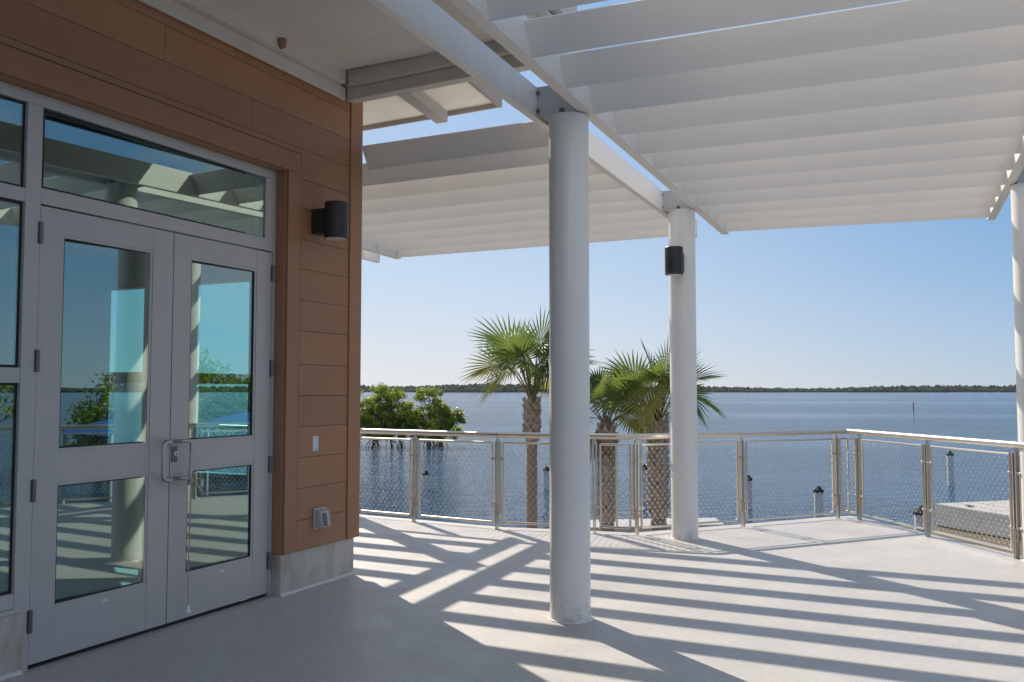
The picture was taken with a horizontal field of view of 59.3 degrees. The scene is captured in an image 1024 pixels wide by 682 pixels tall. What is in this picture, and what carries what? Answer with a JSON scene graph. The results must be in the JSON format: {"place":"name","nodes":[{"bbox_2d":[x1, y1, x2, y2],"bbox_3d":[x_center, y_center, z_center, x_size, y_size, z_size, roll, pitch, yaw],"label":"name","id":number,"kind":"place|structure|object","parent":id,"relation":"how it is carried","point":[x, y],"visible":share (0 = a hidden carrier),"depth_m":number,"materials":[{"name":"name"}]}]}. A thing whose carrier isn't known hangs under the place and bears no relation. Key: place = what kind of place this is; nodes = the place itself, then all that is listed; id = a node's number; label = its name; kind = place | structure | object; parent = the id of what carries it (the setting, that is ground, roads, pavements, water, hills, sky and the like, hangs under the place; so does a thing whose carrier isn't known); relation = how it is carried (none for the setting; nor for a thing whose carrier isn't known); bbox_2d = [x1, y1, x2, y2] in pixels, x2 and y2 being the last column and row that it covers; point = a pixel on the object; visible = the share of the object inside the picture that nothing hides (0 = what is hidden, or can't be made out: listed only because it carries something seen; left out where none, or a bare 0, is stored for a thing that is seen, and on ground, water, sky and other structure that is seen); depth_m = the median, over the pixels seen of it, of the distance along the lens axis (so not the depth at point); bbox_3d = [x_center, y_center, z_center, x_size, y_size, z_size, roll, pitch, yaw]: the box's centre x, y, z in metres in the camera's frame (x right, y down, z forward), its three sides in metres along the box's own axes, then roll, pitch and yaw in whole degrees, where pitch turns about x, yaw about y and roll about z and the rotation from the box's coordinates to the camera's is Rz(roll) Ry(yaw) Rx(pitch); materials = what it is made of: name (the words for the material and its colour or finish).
{"place":"outdoors","nodes":[
{"label":"outdoors","id":0,"kind":"place"},
{"bbox_2d":[0,514,1023,681],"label":"deck","id":1,"kind":"structure","parent":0,"point":[840,599],"depth_m":5.94,"materials":[{"name":"grey concrete"}]},
{"bbox_2d":[0,0,585,680],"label":"building","id":2,"kind":"structure","parent":1,"relation":"on","point":[168,156],"depth_m":6.38,"materials":[{"name":"wood"}]},
{"bbox_2d":[26,206,173,664],"bbox_3d":[-2.376,0.518,5.299,0.135,2.486,0.972,-1,-3,25],"label":"door","id":3,"kind":"structure","parent":2,"relation":"in","point":[58,628],"depth_m":5.24,"materials":[{"name":"metal"}]},
{"bbox_2d":[61,275,249,480],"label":"end window","id":4,"kind":"structure","parent":2,"relation":"in","point":[103,378],"depth_m":8.11,"materials":[{"name":"metal"}]},
{"bbox_2d":[185,472,204,612],"bbox_3d":[-2.054,1.293,5.810,0.063,0.896,0.132,-1,-3,25],"label":"rope","id":5,"kind":"object","parent":2,"relation":"hanging from","point":[189,482],"visible":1,"depth_m":5.79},
{"bbox_2d":[166,233,274,622],"bbox_3d":[-1.960,0.566,6.179,0.135,2.486,0.963,-1,-3,25],"label":"door","id":6,"kind":"structure","parent":2,"relation":"in","point":[216,585],"depth_m":6.14,"materials":[{"name":"metal"}]},
{"bbox_2d":[277,37,286,49],"bbox_3d":[-1.663,-2.158,6.505,0.072,0.103,0.072,-1,-3,25],"label":"wasp nest","id":7,"kind":"object","parent":2,"relation":"attached to","point":[282,42],"visible":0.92,"depth_m":6.48,"materials":[{"name":"brown"}]},
{"bbox_2d":[312,436,317,450],"bbox_3d":[-1.508,0.787,6.911,0.008,0.116,0.070,-1,-3,25],"label":"push plate","id":8,"kind":"object","parent":2,"relation":"attached to","point":[314,443],"visible":1,"depth_m":6.90,"materials":[{"name":"metal"}]},
{"bbox_2d":[313,506,330,529],"bbox_3d":[-1.450,1.361,6.911,0.088,0.160,0.150,-1,-3,25],"label":"outlet cover","id":9,"kind":"object","parent":2,"relation":"attached to","point":[321,517],"visible":1,"depth_m":6.86,"materials":[{"name":"grey plastic"}]},
{"bbox_2d":[323,513,327,525],"bbox_3d":[-1.427,1.363,6.877,0.018,0.098,0.042,-1,-3,25],"label":"cover window","id":10,"kind":"structure","parent":9,"relation":"in","point":[324,514],"depth_m":6.88,"materials":[{"name":"plastic"}]},
{"bbox_2d":[311,200,348,240],"bbox_3d":[-1.393,-0.920,6.921,0.284,0.279,0.181,-1,-3,25],"label":"wall lamp","id":11,"kind":"object","parent":2,"relation":"attached to","point":[330,220],"visible":1,"depth_m":6.84,"materials":[{"name":"black metal"}]},
{"bbox_2d":[536,86,592,623],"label":"column","id":12,"kind":"structure","parent":1,"relation":"on","point":[569,443],"depth_m":5.90,"materials":[{"name":"metal"}]},
{"bbox_2d":[449,0,1023,234],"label":"pergola","id":13,"kind":"object","parent":12,"relation":"on","point":[904,111],"visible":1,"depth_m":5.90,"materials":[{"name":"white paint"}]},
{"bbox_2d":[218,424,1023,558],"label":"railing","id":14,"kind":"object","parent":1,"relation":"on","point":[927,462],"visible":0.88,"depth_m":9.75,"materials":[{"name":"silver metal"}]},
{"bbox_2d":[662,190,699,540],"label":"column","id":15,"kind":"structure","parent":1,"relation":"on","point":[683,401],"depth_m":9.09,"materials":[{"name":"metal"}]},
{"bbox_2d":[361,0,696,262],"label":"pergola","id":16,"kind":"object","parent":15,"relation":"on","point":[481,189],"visible":0.59,"depth_m":8.35,"materials":[{"name":"white paint"}]},
{"bbox_2d":[665,246,683,275],"bbox_3d":[1.635,-0.792,9.004,0.181,0.279,0.284,-1,-3,25],"label":"wall lamp","id":17,"kind":"object","parent":15,"relation":"attached to","point":[674,260],"visible":1,"depth_m":8.88,"materials":[{"name":"black metal"}]},
{"bbox_2d":[1010,168,1023,560],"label":"column","id":18,"kind":"structure","parent":1,"relation":"on","point":[1017,205],"depth_m":8.00,"materials":[{"name":"metal"}]},
{"bbox_2d":[109,0,1015,388],"label":"sky","id":19,"kind":"structure","parent":0,"point":[917,303],"materials":[{"name":"blue"}]},
{"bbox_2d":[108,392,1017,528],"bbox_3d":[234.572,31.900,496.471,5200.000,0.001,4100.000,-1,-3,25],"label":"water","id":20,"kind":"structure","parent":0,"point":[987,415],"depth_m":71.82,"materials":[{"name":"blue liquid"}]},
{"bbox_2d":[360,388,378,443],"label":"mangrove tree","id":21,"kind":"object","parent":20,"relation":"in","point":[367,411],"visible":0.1,"depth_m":79.67,"materials":[{"name":"green plant"}]},
{"bbox_2d":[360,382,420,446],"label":"mangrove tree","id":22,"kind":"object","parent":20,"relation":"in","point":[389,415],"visible":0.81,"depth_m":78.91,"materials":[{"name":"green plant"}]},
{"bbox_2d":[422,470,429,489],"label":"piling","id":23,"kind":"object","parent":20,"relation":"in","point":[425,481],"visible":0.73,"depth_m":44.81,"materials":[{"name":"concrete"}]},
{"bbox_2d":[407,385,467,446],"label":"mangrove tree","id":24,"kind":"object","parent":20,"relation":"in","point":[446,420],"visible":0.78,"depth_m":79.03,"materials":[{"name":"green plant"}]},
{"bbox_2d":[543,466,549,489],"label":"piling","id":25,"kind":"object","parent":20,"relation":"in","point":[546,481],"visible":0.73,"depth_m":44.84,"materials":[{"name":"concrete"}]},
{"bbox_2d":[109,382,1015,391],"bbox_3d":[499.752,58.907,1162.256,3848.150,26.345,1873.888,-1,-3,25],"label":"shore forest","id":26,"kind":"object","parent":20,"relation":"on","point":[510,387],"visible":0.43,"depth_m":1783.40,"materials":[{"name":"green plant"}]},
{"bbox_2d":[642,464,647,502],"bbox_3d":[5.872,6.820,39.928,0.340,2.700,0.340,-1,-3,25],"label":"piling","id":27,"kind":"object","parent":20,"relation":"in","point":[645,490],"visible":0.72,"depth_m":39.83,"materials":[{"name":"concrete"}]},
{"bbox_2d":[748,475,752,508],"bbox_3d":[9.989,6.852,37.938,0.320,2.420,0.320,-1,-3,25],"label":"piling","id":28,"kind":"object","parent":20,"relation":"in","point":[750,492],"visible":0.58,"depth_m":37.84,"materials":[{"name":"concrete"}]},
{"bbox_2d":[813,486,823,517],"bbox_3d":[10.830,6.416,31.741,0.370,2.620,0.370,-1,-3,25],"label":"piling","id":29,"kind":"object","parent":20,"relation":"in","point":[817,490],"visible":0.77,"depth_m":31.66,"materials":[{"name":"concrete"}]},
{"bbox_2d":[913,505,924,532],"bbox_3d":[10.921,5.843,23.923,0.440,2.920,0.440,-1,-3,25],"label":"piling","id":30,"kind":"object","parent":20,"relation":"in","point":[917,513],"visible":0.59,"depth_m":23.87,"materials":[{"name":"concrete"}]},
{"bbox_2d":[946,451,953,485],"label":"piling","id":31,"kind":"object","parent":20,"relation":"in","point":[950,472],"visible":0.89,"depth_m":46.84,"materials":[{"name":"concrete"}]},
{"bbox_2d":[897,525,1020,555],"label":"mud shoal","id":32,"kind":"structure","parent":20,"relation":"in","point":[996,540],"depth_m":30.25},
{"bbox_2d":[935,500,1013,539],"bbox_3d":[20.592,6.237,27.328,5.996,1.300,13.991,1,-3,-18],"label":"floating dock","id":33,"kind":"object","parent":20,"relation":"on","point":[985,526],"visible":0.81,"depth_m":31.57,"materials":[{"name":"concrete"}]},
{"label":"ground","id":34,"kind":"structure","parent":0,"visible":0},
{"bbox_2d":[458,306,604,527],"bbox_3d":[0.588,2.491,23.854,4.028,7.006,4.044,-1,-3,25],"label":"palm","id":35,"kind":"object","parent":34,"relation":"on","point":[509,352],"visible":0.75,"depth_m":23.80,"materials":[{"name":"green plant"}]},
{"bbox_2d":[590,367,652,531],"bbox_3d":[2.314,2.710,23.052,2.748,4.282,2.809,0,-3,-2],"label":"palm","id":36,"kind":"object","parent":34,"relation":"on","point":[606,390],"visible":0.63,"depth_m":22.72,"materials":[{"name":"green plant"}]},
{"bbox_2d":[590,518,723,532],"bbox_3d":[3.818,5.463,24.309,3.990,1.120,1.393,0,-3,-7],"label":"concrete pad","id":37,"kind":"object","parent":34,"relation":"on","point":[632,528],"visible":0.15,"depth_m":23.95,"materials":[{"name":"white concrete"}]},
{"bbox_2d":[590,340,726,530],"bbox_3d":[3.707,2.298,22.938,3.630,5.092,3.730,-1,-3,16],"label":"palm","id":38,"kind":"object","parent":34,"relation":"on","point":[659,373],"visible":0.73,"depth_m":22.70,"materials":[{"name":"green plant"}]}
]}

